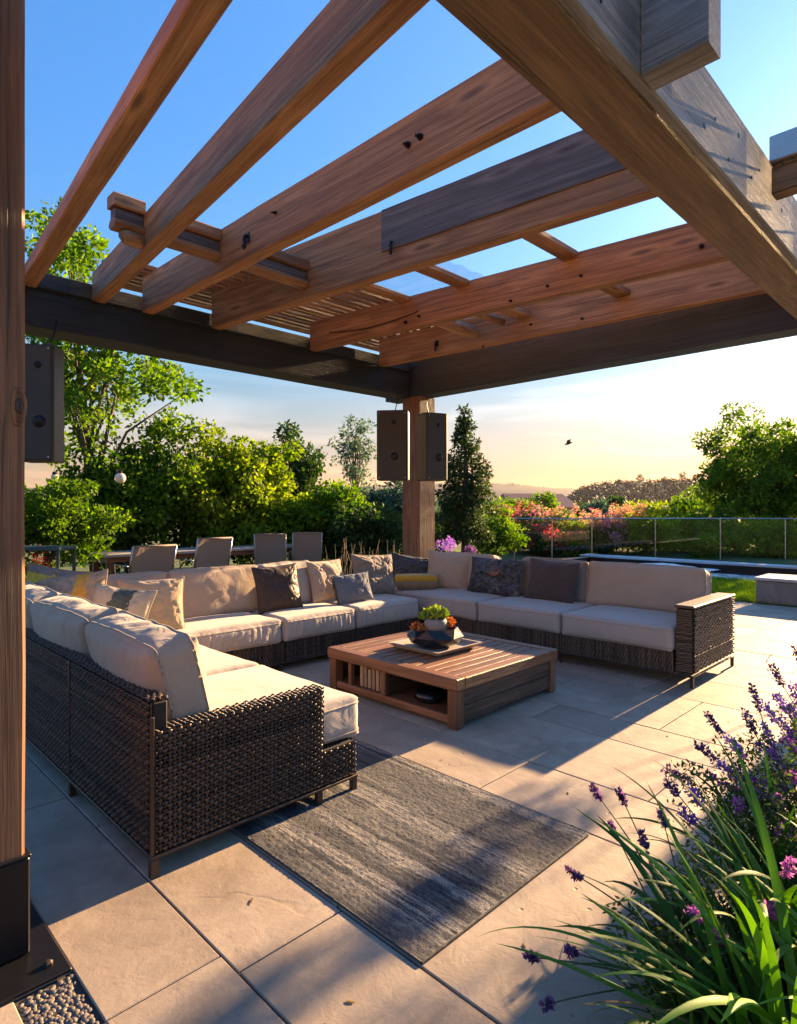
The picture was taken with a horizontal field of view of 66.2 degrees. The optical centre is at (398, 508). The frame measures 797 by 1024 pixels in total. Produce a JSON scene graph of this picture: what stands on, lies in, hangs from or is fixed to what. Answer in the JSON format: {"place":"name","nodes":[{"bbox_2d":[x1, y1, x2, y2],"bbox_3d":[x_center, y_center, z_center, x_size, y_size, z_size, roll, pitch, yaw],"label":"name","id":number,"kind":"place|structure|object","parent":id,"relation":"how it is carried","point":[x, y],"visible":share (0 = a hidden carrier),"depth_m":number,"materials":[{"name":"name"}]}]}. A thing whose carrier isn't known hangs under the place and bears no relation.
{"place":"outdoors","nodes":[
{"label":"outdoors","id":0,"kind":"place"},
{"bbox_2d":[28,483,576,508],"bbox_3d":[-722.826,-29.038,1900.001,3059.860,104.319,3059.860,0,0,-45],"label":"hill","id":1,"kind":"structure","parent":0,"point":[500,489],"depth_m":1712.36,"materials":[{"name":"green plant"}]},
{"bbox_2d":[0,601,796,1023],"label":"patio","id":2,"kind":"structure","parent":0,"point":[138,949],"depth_m":2.60,"materials":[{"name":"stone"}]},
{"bbox_2d":[17,974,100,1023],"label":"pebble inset","id":3,"kind":"object","parent":2,"relation":"on","point":[63,1001],"visible":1,"depth_m":1.97,"materials":[{"name":"beige gravel"}]},
{"bbox_2d":[25,582,358,878],"bbox_3d":[-1.868,1.091,4.327,1.273,1.013,3.540,0,0,-45],"label":"sofa","id":4,"kind":"object","parent":2,"relation":"on","point":[143,735],"visible":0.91,"depth_m":3.06,"materials":[{"name":"black wicker"}]},
{"bbox_2d":[47,569,107,601],"bbox_3d":[-2.617,0.760,4.963,0.527,0.487,0.212,-8,-16,3],"label":"throw pillow","id":5,"kind":"object","parent":4,"relation":"on","point":[83,585],"visible":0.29,"depth_m":4.95,"materials":[{"name":"beige fabric"}]},
{"bbox_2d":[92,583,156,618],"bbox_3d":[-2.221,0.845,4.821,0.526,0.487,0.179,6,-23,7],"label":"throw pillow","id":6,"kind":"object","parent":4,"relation":"on","point":[136,602],"visible":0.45,"depth_m":4.82,"materials":[{"name":"beige fabric"}]},
{"bbox_2d":[38,560,418,670],"bbox_3d":[-1.100,1.092,6.722,5.550,1.011,1.018,0,0,-45],"label":"sofa","id":7,"kind":"object","parent":2,"relation":"on","point":[220,609],"visible":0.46,"depth_m":6.21,"materials":[{"name":"beige fabric"}]},
{"bbox_2d":[25,563,92,584],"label":"throw pillow","id":8,"kind":"object","parent":7,"relation":"on","point":[36,574],"visible":0.25,"depth_m":5.24,"materials":[{"name":"grey fabric"}]},
{"bbox_2d":[117,577,184,629],"bbox_3d":[-2.207,0.866,5.460,0.566,0.509,0.201,0,-18,-23],"label":"throw pillow","id":9,"kind":"object","parent":7,"relation":"on","point":[166,608],"visible":0.57,"depth_m":5.44,"materials":[{"name":"beige fabric"}]},
{"bbox_2d":[251,563,302,614],"bbox_3d":[-1.287,0.845,6.518,0.527,0.509,0.181,-3,-15,-37],"label":"throw pillow","id":10,"kind":"object","parent":7,"relation":"on","point":[277,587],"visible":1,"depth_m":6.44,"materials":[{"name":"brown fabric"}]},
{"bbox_2d":[306,558,342,602],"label":"throw pillow","id":11,"kind":"object","parent":7,"relation":"on","point":[321,573],"visible":0.77,"depth_m":7.03,"materials":[{"name":"beige fabric"}]},
{"bbox_2d":[331,571,373,605],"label":"throw pillow","id":12,"kind":"object","parent":7,"relation":"on","point":[350,588],"visible":1,"depth_m":6.99,"materials":[{"name":"grey fabric"}]},
{"bbox_2d":[351,554,395,593],"bbox_3d":[-0.309,0.823,7.690,0.666,0.527,0.231,4,-17,-41],"label":"throw pillow","id":13,"kind":"object","parent":7,"relation":"on","point":[378,568],"visible":0.81,"depth_m":7.64,"materials":[{"name":"beige fabric"}]},
{"bbox_2d":[388,551,428,576],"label":"throw pillow","id":14,"kind":"object","parent":7,"relation":"on","point":[403,564],"visible":0.56,"depth_m":8.30,"materials":[{"name":"grey fabric"}]},
{"bbox_2d":[0,0,796,1005],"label":"pergola","id":15,"kind":"object","parent":2,"relation":"on","point":[632,90],"visible":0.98,"depth_m":4.23,"materials":[{"name":"brown wood"}]},
{"bbox_2d":[25,320,63,462],"bbox_3d":[-3.212,-1.091,5.524,0.300,1.341,0.329,0,0,-5],"label":"loudspeaker","id":16,"kind":"object","parent":15,"relation":"attached to","point":[44,395],"visible":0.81,"depth_m":5.39,"materials":[{"name":"black metal"}]},
{"bbox_2d":[377,392,409,480],"bbox_3d":[-0.070,-1.041,8.642,0.440,1.281,0.349,0,0,7],"label":"loudspeaker","id":17,"kind":"object","parent":15,"relation":"attached to","point":[393,445],"visible":1,"depth_m":8.49,"materials":[{"name":"black metal"}]},
{"bbox_2d":[416,396,446,481],"bbox_3d":[0.452,-1.006,8.520,0.340,1.231,0.409,0,0,-27],"label":"loudspeaker","id":18,"kind":"object","parent":15,"relation":"attached to","point":[431,446],"visible":1,"depth_m":8.37,"materials":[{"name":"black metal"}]},
{"bbox_2d":[232,737,588,964],"bbox_3d":[-0.163,1.593,3.239,1.214,0.013,1.901,0,0,-45],"label":"striped rug","id":19,"kind":"object","parent":2,"relation":"on","point":[420,864],"visible":0.74,"depth_m":2.88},
{"bbox_2d":[328,631,556,730],"bbox_3d":[0.382,1.411,5.388,1.384,0.372,1.484,0,0,-45],"label":"coffee table","id":20,"kind":"object","parent":2,"relation":"on","point":[487,674],"visible":0.88,"depth_m":4.98,"materials":[{"name":"brown wood"}]},
{"bbox_2d":[376,670,380,690],"bbox_3d":[-0.093,1.424,5.156,0.240,0.178,0.034,0,0,-45],"label":"book","id":21,"kind":"object","parent":20,"relation":"on","point":[378,680],"visible":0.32,"depth_m":5.07,"materials":[{"name":"paper"}]},
{"bbox_2d":[413,686,445,703],"bbox_3d":[0.247,1.474,4.844,0.260,0.080,0.260,0,0,-45],"label":"dark bowl","id":22,"kind":"object","parent":20,"relation":"on","point":[429,695],"visible":1,"depth_m":4.76,"materials":[{"name":"black ceramic"}]},
{"bbox_2d":[388,638,481,656],"bbox_3d":[0.325,1.202,5.416,0.600,0.045,0.600,0,0,-45],"label":"tray","id":23,"kind":"object","parent":20,"relation":"on","point":[461,645],"visible":0.6,"depth_m":5.32,"materials":[{"name":"beige ceramic"}]},
{"bbox_2d":[407,624,462,648],"bbox_3d":[0.329,1.129,5.423,0.502,0.165,0.495,0,0,25],"label":"faceted bowl","id":24,"kind":"object","parent":23,"relation":"on","point":[450,636],"visible":0.69,"depth_m":5.23,"materials":[{"name":"black ceramic"}]},
{"bbox_2d":[424,618,446,630],"bbox_3d":[0.325,1.018,5.339,0.204,0.125,0.204,0,0,-45],"label":"stone pot","id":25,"kind":"object","parent":24,"relation":"in","point":[436,625],"visible":0.71,"depth_m":5.26,"materials":[{"name":"white stone"}]},
{"bbox_2d":[409,603,456,630],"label":"succulents","id":26,"kind":"object","parent":25,"relation":"in","point":[434,611],"visible":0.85,"depth_m":5.33,"materials":[{"name":"green plant"}]},
{"bbox_2d":[435,535,457,551],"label":"flowering plant","id":27,"kind":"object","parent":2,"relation":"on","point":[447,542],"visible":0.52,"depth_m":11.17,"materials":[{"name":"purple plant"}]},
{"bbox_2d":[391,551,734,688],"bbox_3d":[1.609,1.091,7.212,1.205,1.013,3.975,0,0,-45],"label":"sofa","id":28,"kind":"object","parent":2,"relation":"on","point":[668,619],"visible":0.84,"depth_m":6.29,"materials":[{"name":"beige fabric"}]},
{"bbox_2d":[394,573,437,590],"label":"throw pillow","id":29,"kind":"object","parent":28,"relation":"on","point":[416,581],"visible":1,"depth_m":8.02,"materials":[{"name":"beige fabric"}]},
{"bbox_2d":[427,550,471,588],"bbox_3d":[0.677,0.835,8.227,0.626,0.525,0.200,4,-13,17],"label":"throw pillow","id":30,"kind":"object","parent":28,"relation":"on","point":[449,570],"visible":0.83,"depth_m":8.15,"materials":[{"name":"beige fabric"}]},
{"bbox_2d":[467,556,525,596],"bbox_3d":[1.209,0.853,7.687,0.806,0.487,0.254,0,-16,43],"label":"throw pillow","id":31,"kind":"object","parent":28,"relation":"on","point":[500,577],"visible":0.97,"depth_m":7.58,"materials":[{"name":"grey fabric"}]},
{"bbox_2d":[523,558,580,603],"bbox_3d":[1.782,0.845,7.129,0.666,0.507,0.178,3,-14,45],"label":"throw pillow","id":32,"kind":"object","parent":28,"relation":"on","point":[551,581],"visible":0.94,"depth_m":7.04,"materials":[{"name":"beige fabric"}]},
{"bbox_2d":[686,851,796,1023],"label":"planting bed","id":33,"kind":"object","parent":2,"relation":"on","point":[699,1016],"visible":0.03,"depth_m":1.93,"materials":[{"name":"brown soil"}]},
{"bbox_2d":[522,895,731,1021],"bbox_3d":[0.713,1.469,1.980,0.627,0.269,0.378,0,0,-2],"label":"salvia plant","id":34,"kind":"object","parent":33,"relation":"on","point":[569,950],"visible":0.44,"depth_m":1.96,"materials":[{"name":"green plant"}]},
{"bbox_2d":[481,736,796,1023],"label":"strap leaf plant","id":35,"kind":"object","parent":33,"relation":"on","point":[727,1002],"visible":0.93,"depth_m":1.80,"materials":[{"name":"green plant"}]},
{"bbox_2d":[565,781,740,957],"bbox_3d":[0.966,1.371,2.268,0.586,0.464,0.491,0,0,29],"label":"salvia plant","id":36,"kind":"object","parent":33,"relation":"on","point":[643,843],"visible":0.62,"depth_m":2.24,"materials":[{"name":"purple plant"}]},
{"bbox_2d":[562,881,767,1023],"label":"strap leaf plant","id":37,"kind":"object","parent":33,"relation":"on","point":[692,1018],"visible":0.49,"depth_m":1.86,"materials":[{"name":"green plant"}]},
{"bbox_2d":[606,735,796,1002],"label":"strap leaf plant","id":38,"kind":"object","parent":33,"relation":"on","point":[757,872],"visible":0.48,"depth_m":2.09,"materials":[{"name":"green plant"}]},
{"bbox_2d":[615,733,796,899],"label":"strap leaf plant","id":39,"kind":"object","parent":33,"relation":"on","point":[783,838],"visible":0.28,"depth_m":2.47,"materials":[{"name":"green plant"}]},
{"bbox_2d":[658,756,796,903],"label":"salvia plant","id":40,"kind":"object","parent":33,"relation":"on","point":[741,808],"visible":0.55,"depth_m":2.50,"materials":[{"name":"purple plant"}]},
{"bbox_2d":[659,810,796,1011],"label":"strap leaf plant","id":41,"kind":"object","parent":33,"relation":"on","point":[783,975],"visible":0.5,"depth_m":1.88,"materials":[{"name":"green plant"}]},
{"bbox_2d":[660,682,796,853],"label":"salvia plant","id":42,"kind":"object","parent":33,"relation":"on","point":[767,732],"visible":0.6,"depth_m":2.88,"materials":[{"name":"purple plant"}]},
{"bbox_2d":[670,855,796,1023],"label":"salvia plant","id":43,"kind":"object","parent":33,"relation":"on","point":[771,908],"visible":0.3,"depth_m":1.99,"materials":[{"name":"green plant"}]},
{"bbox_2d":[749,645,796,817],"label":"salvia plant","id":44,"kind":"object","parent":33,"relation":"on","point":[791,736],"visible":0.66,"depth_m":3.01,"materials":[{"name":"purple plant"}]},
{"bbox_2d":[25,517,796,580],"bbox_3d":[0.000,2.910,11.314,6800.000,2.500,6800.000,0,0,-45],"label":"ground","id":45,"kind":"structure","parent":0,"point":[733,556],"depth_m":20.93,"materials":[{"name":"green plant"}]},
{"bbox_2d":[25,551,60,573],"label":"flowering plant","id":46,"kind":"object","parent":45,"relation":"on","point":[38,562],"visible":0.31,"depth_m":9.17,"materials":[{"name":"red plant"}]},
{"bbox_2d":[25,545,76,570],"bbox_3d":[-5.422,1.080,9.200,0.900,1.040,0.500,0,0,0],"label":"table","id":47,"kind":"object","parent":45,"relation":"on","point":[59,548],"visible":0.23,"depth_m":9.08,"materials":[{"name":"metal"}]},
{"bbox_2d":[24,475,135,575],"bbox_3d":[-5.920,0.532,10.575,2.122,2.279,1.931,0,0,13],"label":"shrub","id":48,"kind":"object","parent":45,"relation":"on","point":[54,515],"visible":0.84,"depth_m":10.26,"materials":[{"name":"green plant"}]},
{"bbox_2d":[54,431,179,573],"bbox_3d":[-5.971,0.004,13.011,2.461,3.394,2.579,0,0,0],"label":"shrub","id":49,"kind":"object","parent":45,"relation":"on","point":[109,491],"visible":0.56,"depth_m":12.57,"materials":[{"name":"green plant"}]},
{"bbox_2d":[25,196,210,571],"bbox_3d":[-6.215,-2.552,12.889,4.580,8.441,3.250,0,0,-5],"label":"light leaved tree","id":50,"kind":"object","parent":45,"relation":"on","point":[95,367],"visible":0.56,"depth_m":12.53,"materials":[{"name":"green plant"}]},
{"bbox_2d":[111,376,125,482],"bbox_3d":[-5.595,-1.688,11.983,0.198,2.410,1.402,0,0,-37],"label":"hanging bulb","id":51,"kind":"object","parent":50,"relation":"hanging from","point":[120,477],"visible":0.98,"depth_m":11.46,"materials":[{"name":"white glass"}]},
{"bbox_2d":[113,536,141,573],"bbox_3d":[-5.863,1.076,13.477,0.700,1.049,0.728,0,0,41],"label":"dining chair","id":52,"kind":"object","parent":45,"relation":"on","point":[125,563],"visible":0.06,"depth_m":13.47,"materials":[{"name":"grey"}]},
{"bbox_2d":[114,544,176,573],"bbox_3d":[-4.518,1.116,10.931,0.699,0.969,0.868,0,0,41],"label":"dining chair","id":53,"kind":"object","parent":45,"relation":"on","point":[145,558],"visible":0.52,"depth_m":10.77,"materials":[{"name":"grey fabric"}]},
{"bbox_2d":[104,405,223,573],"bbox_3d":[-5.380,-0.356,13.803,2.604,4.036,2.898,0,0,-7],"label":"shrub","id":54,"kind":"object","parent":45,"relation":"on","point":[158,430],"visible":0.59,"depth_m":13.47,"materials":[{"name":"green plant"}]},
{"bbox_2d":[91,543,293,574],"bbox_3d":[-4.137,1.245,13.188,4.600,0.810,1.000,0,0,-45],"label":"dining table","id":55,"kind":"object","parent":45,"relation":"on","point":[110,558],"visible":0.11,"depth_m":12.22,"materials":[{"name":"brown wood"}]},
{"bbox_2d":[179,537,232,568],"bbox_3d":[-3.797,1.076,12.077,0.700,1.049,0.808,0,0,43],"label":"dining chair","id":56,"kind":"object","parent":45,"relation":"on","point":[213,552],"visible":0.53,"depth_m":11.92,"materials":[{"name":"grey fabric"}]},
{"bbox_2d":[171,418,279,566],"bbox_3d":[-4.204,-0.248,14.427,2.892,3.823,2.872,0,0,-45],"label":"shrub","id":57,"kind":"object","parent":45,"relation":"on","point":[224,479],"visible":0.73,"depth_m":14.11,"materials":[{"name":"green plant"}]},
{"bbox_2d":[215,438,313,564],"bbox_3d":[-3.498,-0.055,15.410,2.676,3.525,2.909,0,0,-45],"label":"shrub","id":58,"kind":"object","parent":45,"relation":"on","point":[273,455],"visible":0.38,"depth_m":15.09,"materials":[{"name":"green plant"}]},
{"bbox_2d":[254,534,288,564],"bbox_3d":[-2.812,1.066,13.508,0.728,1.069,0.700,0,0,-7],"label":"dining chair","id":59,"kind":"object","parent":45,"relation":"on","point":[270,548],"visible":0.7,"depth_m":13.27,"materials":[{"name":"grey fabric"}]},
{"bbox_2d":[248,490,328,560],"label":"shrub","id":60,"kind":"object","parent":45,"relation":"on","point":[301,498],"visible":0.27,"depth_m":15.18,"materials":[{"name":"green plant"}]},
{"bbox_2d":[271,419,331,558],"bbox_3d":[-3.401,-0.490,18.900,2.647,4.741,2.878,0,0,-45],"label":"shrub","id":61,"kind":"object","parent":45,"relation":"on","point":[307,467],"visible":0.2,"depth_m":18.68,"materials":[{"name":"green plant"}]},
{"bbox_2d":[289,532,322,561],"bbox_3d":[-2.166,1.066,14.288,0.728,1.069,0.700,0,0,-15],"label":"dining chair","id":62,"kind":"object","parent":45,"relation":"on","point":[307,546],"visible":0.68,"depth_m":14.06,"materials":[{"name":"grey fabric"}]},
{"bbox_2d":[301,477,378,571],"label":"shrub","id":63,"kind":"object","parent":45,"relation":"on","point":[330,498],"visible":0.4,"depth_m":15.53,"materials":[{"name":"green plant"}]},
{"bbox_2d":[325,541,361,574],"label":"grass tuft","id":64,"kind":"object","parent":45,"relation":"on","point":[346,557],"visible":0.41,"depth_m":10.64,"materials":[{"name":"brown plant"}]},
{"bbox_2d":[326,414,377,491],"bbox_3d":[-1.917,-1.220,25.849,2.486,5.762,2.065,0,0,10],"label":"pale tree","id":65,"kind":"object","parent":45,"relation":"on","point":[352,448],"visible":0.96,"depth_m":25.75,"materials":[{"name":"green plant"}]},
{"bbox_2d":[325,499,402,570],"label":"shrub","id":66,"kind":"object","parent":45,"relation":"on","point":[370,530],"visible":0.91,"depth_m":14.46,"materials":[{"name":"green plant"}]},
{"bbox_2d":[352,481,438,553],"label":"shrub","id":67,"kind":"object","parent":45,"relation":"on","point":[394,496],"visible":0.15,"depth_m":18.43,"materials":[{"name":"green plant"}]},
{"bbox_2d":[388,508,446,551],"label":"shrub","id":68,"kind":"object","parent":45,"relation":"on","point":[438,529],"visible":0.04,"depth_m":16.94,"materials":[{"name":"green plant"}]},
{"bbox_2d":[435,403,499,551],"bbox_3d":[1.755,-0.565,16.033,1.750,4.456,1.700,0,0,5],"label":"conifer","id":69,"kind":"object","parent":45,"relation":"on","point":[461,520],"visible":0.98,"depth_m":15.79,"materials":[{"name":"green plant"}]},
{"bbox_2d":[482,496,515,517],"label":"distant tree","id":70,"kind":"object","parent":45,"relation":"on","point":[489,505],"visible":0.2,"depth_m":47.53,"materials":[{"name":"green plant"}]},
{"bbox_2d":[471,503,530,556],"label":"shrub","id":71,"kind":"object","parent":45,"relation":"on","point":[504,529],"visible":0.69,"depth_m":18.63,"materials":[{"name":"green plant"}]},
{"bbox_2d":[490,500,535,552],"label":"flowering shrub","id":72,"kind":"object","parent":45,"relation":"on","point":[509,515],"visible":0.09,"depth_m":22.68,"materials":[{"name":"pink plant"}]},
{"bbox_2d":[497,496,547,517],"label":"distant tree","id":73,"kind":"object","parent":45,"relation":"on","point":[525,503],"visible":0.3,"depth_m":54.49,"materials":[{"name":"plant"}]},
{"bbox_2d":[511,502,554,554],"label":"flowering shrub","id":74,"kind":"object","parent":45,"relation":"on","point":[527,523],"visible":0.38,"depth_m":22.11,"materials":[{"name":"pink plant"}]},
{"bbox_2d":[494,493,577,524],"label":"distant house","id":75,"kind":"structure","parent":45,"relation":"on","point":[566,502],"depth_m":73.57,"materials":[{"name":"tile"}]},
{"bbox_2d":[526,490,560,521],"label":"distant tree","id":76,"kind":"object","parent":45,"relation":"on","point":[550,500],"visible":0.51,"depth_m":59.41,"materials":[{"name":"green plant"}]},
{"bbox_2d":[526,522,566,556],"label":"flowering shrub","id":77,"kind":"object","parent":45,"relation":"on","point":[540,543],"visible":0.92,"depth_m":21.01,"materials":[{"name":"red plant"}]},
{"bbox_2d":[530,505,575,553],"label":"flowering shrub","id":78,"kind":"object","parent":45,"relation":"on","point":[556,523],"visible":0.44,"depth_m":22.17,"materials":[{"name":"orange plant"}]},
{"bbox_2d":[560,530,592,556],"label":"flowering shrub","id":79,"kind":"object","parent":45,"relation":"on","point":[577,544],"visible":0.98,"depth_m":20.95,"materials":[{"name":"green plant"}]},
{"bbox_2d":[557,503,607,551],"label":"flowering shrub","id":80,"kind":"object","parent":45,"relation":"on","point":[580,525],"visible":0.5,"depth_m":22.26,"materials":[{"name":"orange plant"}]},
{"bbox_2d":[576,496,617,523],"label":"flowering shrub","id":81,"kind":"object","parent":45,"relation":"on","point":[603,506],"visible":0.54,"depth_m":49.71,"materials":[{"name":"green plant"}]},
{"bbox_2d":[581,507,629,554],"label":"flowering shrub","id":82,"kind":"object","parent":45,"relation":"on","point":[612,538],"visible":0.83,"depth_m":21.91,"materials":[{"name":"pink plant"}]},
{"bbox_2d":[600,494,633,516],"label":"distant tree","id":83,"kind":"object","parent":45,"relation":"on","point":[619,499],"visible":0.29,"depth_m":51.43,"materials":[{"name":"green plant"}]},
{"bbox_2d":[604,501,648,553],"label":"flowering shrub","id":84,"kind":"object","parent":45,"relation":"on","point":[626,512],"visible":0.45,"depth_m":22.46,"materials":[{"name":"orange plant"}]},
{"bbox_2d":[613,499,656,517],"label":"distant tree","id":85,"kind":"object","parent":45,"relation":"on","point":[634,504],"visible":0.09,"depth_m":44.73,"materials":[{"name":"plant"}]},
{"bbox_2d":[486,518,796,559],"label":"glass railing","id":86,"kind":"object","parent":45,"relation":"on","point":[655,528],"visible":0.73,"depth_m":19.98,"materials":[{"name":"metal"}]},
{"bbox_2d":[618,506,686,553],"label":"shrub","id":87,"kind":"object","parent":45,"relation":"on","point":[665,528],"visible":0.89,"depth_m":21.97,"materials":[{"name":"green plant"}]},
{"bbox_2d":[638,497,678,517],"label":"shrub","id":88,"kind":"object","parent":45,"relation":"on","point":[659,509],"visible":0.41,"depth_m":41.39,"materials":[{"name":"plant"}]},
{"bbox_2d":[651,529,688,552],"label":"shrub","id":89,"kind":"object","parent":45,"relation":"on","point":[674,549],"visible":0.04,"depth_m":23.24,"materials":[{"name":"green plant"}]},
{"bbox_2d":[564,554,796,580],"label":"pool wall","id":90,"kind":"structure","parent":45,"relation":"on","point":[743,567],"depth_m":16.07,"materials":[{"name":"grey stone"}]},
{"bbox_2d":[638,563,717,571],"bbox_3d":[6.576,1.514,16.546,1.700,0.172,3.500,0,0,-45],"label":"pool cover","id":91,"kind":"object","parent":90,"relation":"on","point":[709,570],"visible":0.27,"depth_m":15.97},
{"bbox_2d":[668,492,718,516],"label":"shrub","id":92,"kind":"object","parent":45,"relation":"on","point":[673,504],"visible":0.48,"depth_m":39.62,"materials":[{"name":"green plant"}]},
{"bbox_2d":[665,531,738,558],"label":"shrub","id":93,"kind":"object","parent":45,"relation":"on","point":[704,544],"visible":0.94,"depth_m":20.61,"materials":[{"name":"green plant"}]},
{"bbox_2d":[668,507,746,553],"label":"shrub","id":94,"kind":"object","parent":45,"relation":"on","point":[695,526],"visible":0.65,"depth_m":22.77,"materials":[{"name":"green plant"}]},
{"bbox_2d":[674,401,796,548],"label":"broad tree","id":95,"kind":"object","parent":45,"relation":"on","point":[750,456],"visible":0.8,"depth_m":24.11,"materials":[{"name":"green plant"}]},
{"bbox_2d":[713,513,796,558],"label":"shrub","id":96,"kind":"object","parent":45,"relation":"on","point":[751,528],"visible":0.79,"depth_m":20.73,"materials":[{"name":"green plant"}]},
{"bbox_2d":[747,432,796,517],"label":"broad tree","id":97,"kind":"object","parent":45,"relation":"on","point":[788,495],"visible":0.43,"depth_m":23.09,"materials":[{"name":"green plant"}]},
{"bbox_2d":[753,519,796,557],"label":"shrub","id":98,"kind":"object","parent":45,"relation":"on","point":[769,545],"visible":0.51,"depth_m":20.49,"materials":[{"name":"green plant"}]},
{"bbox_2d":[25,0,796,488],"label":"sky","id":99,"kind":"structure","parent":0,"point":[624,422],"materials":[{"name":"blue"}]},
{"bbox_2d":[566,481,765,511],"bbox_3d":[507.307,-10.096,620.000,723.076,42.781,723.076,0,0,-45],"label":"hill","id":100,"kind":"structure","parent":0,"point":[641,484],"depth_m":563.46,"materials":[{"name":"green plant"}]},
{"bbox_2d":[568,477,784,504],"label":"ridge wood","id":101,"kind":"object","parent":100,"relation":"on","point":[586,496],"visible":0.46,"depth_m":551.18,"materials":[{"name":"green plant"}]},
{"bbox_2d":[710,571,763,575],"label":"pool water","id":102,"kind":"structure","parent":0,"point":[737,573],"depth_m":15.45,"materials":[{"name":"teal liquid"}]},
{"bbox_2d":[711,575,796,607],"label":"lawn","id":103,"kind":"structure","parent":0,"point":[755,602],"depth_m":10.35,"materials":[{"name":"green plant"}]},
{"bbox_2d":[754,573,796,605],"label":"stone bench","id":104,"kind":"object","parent":103,"relation":"on","point":[777,588],"visible":1,"depth_m":10.23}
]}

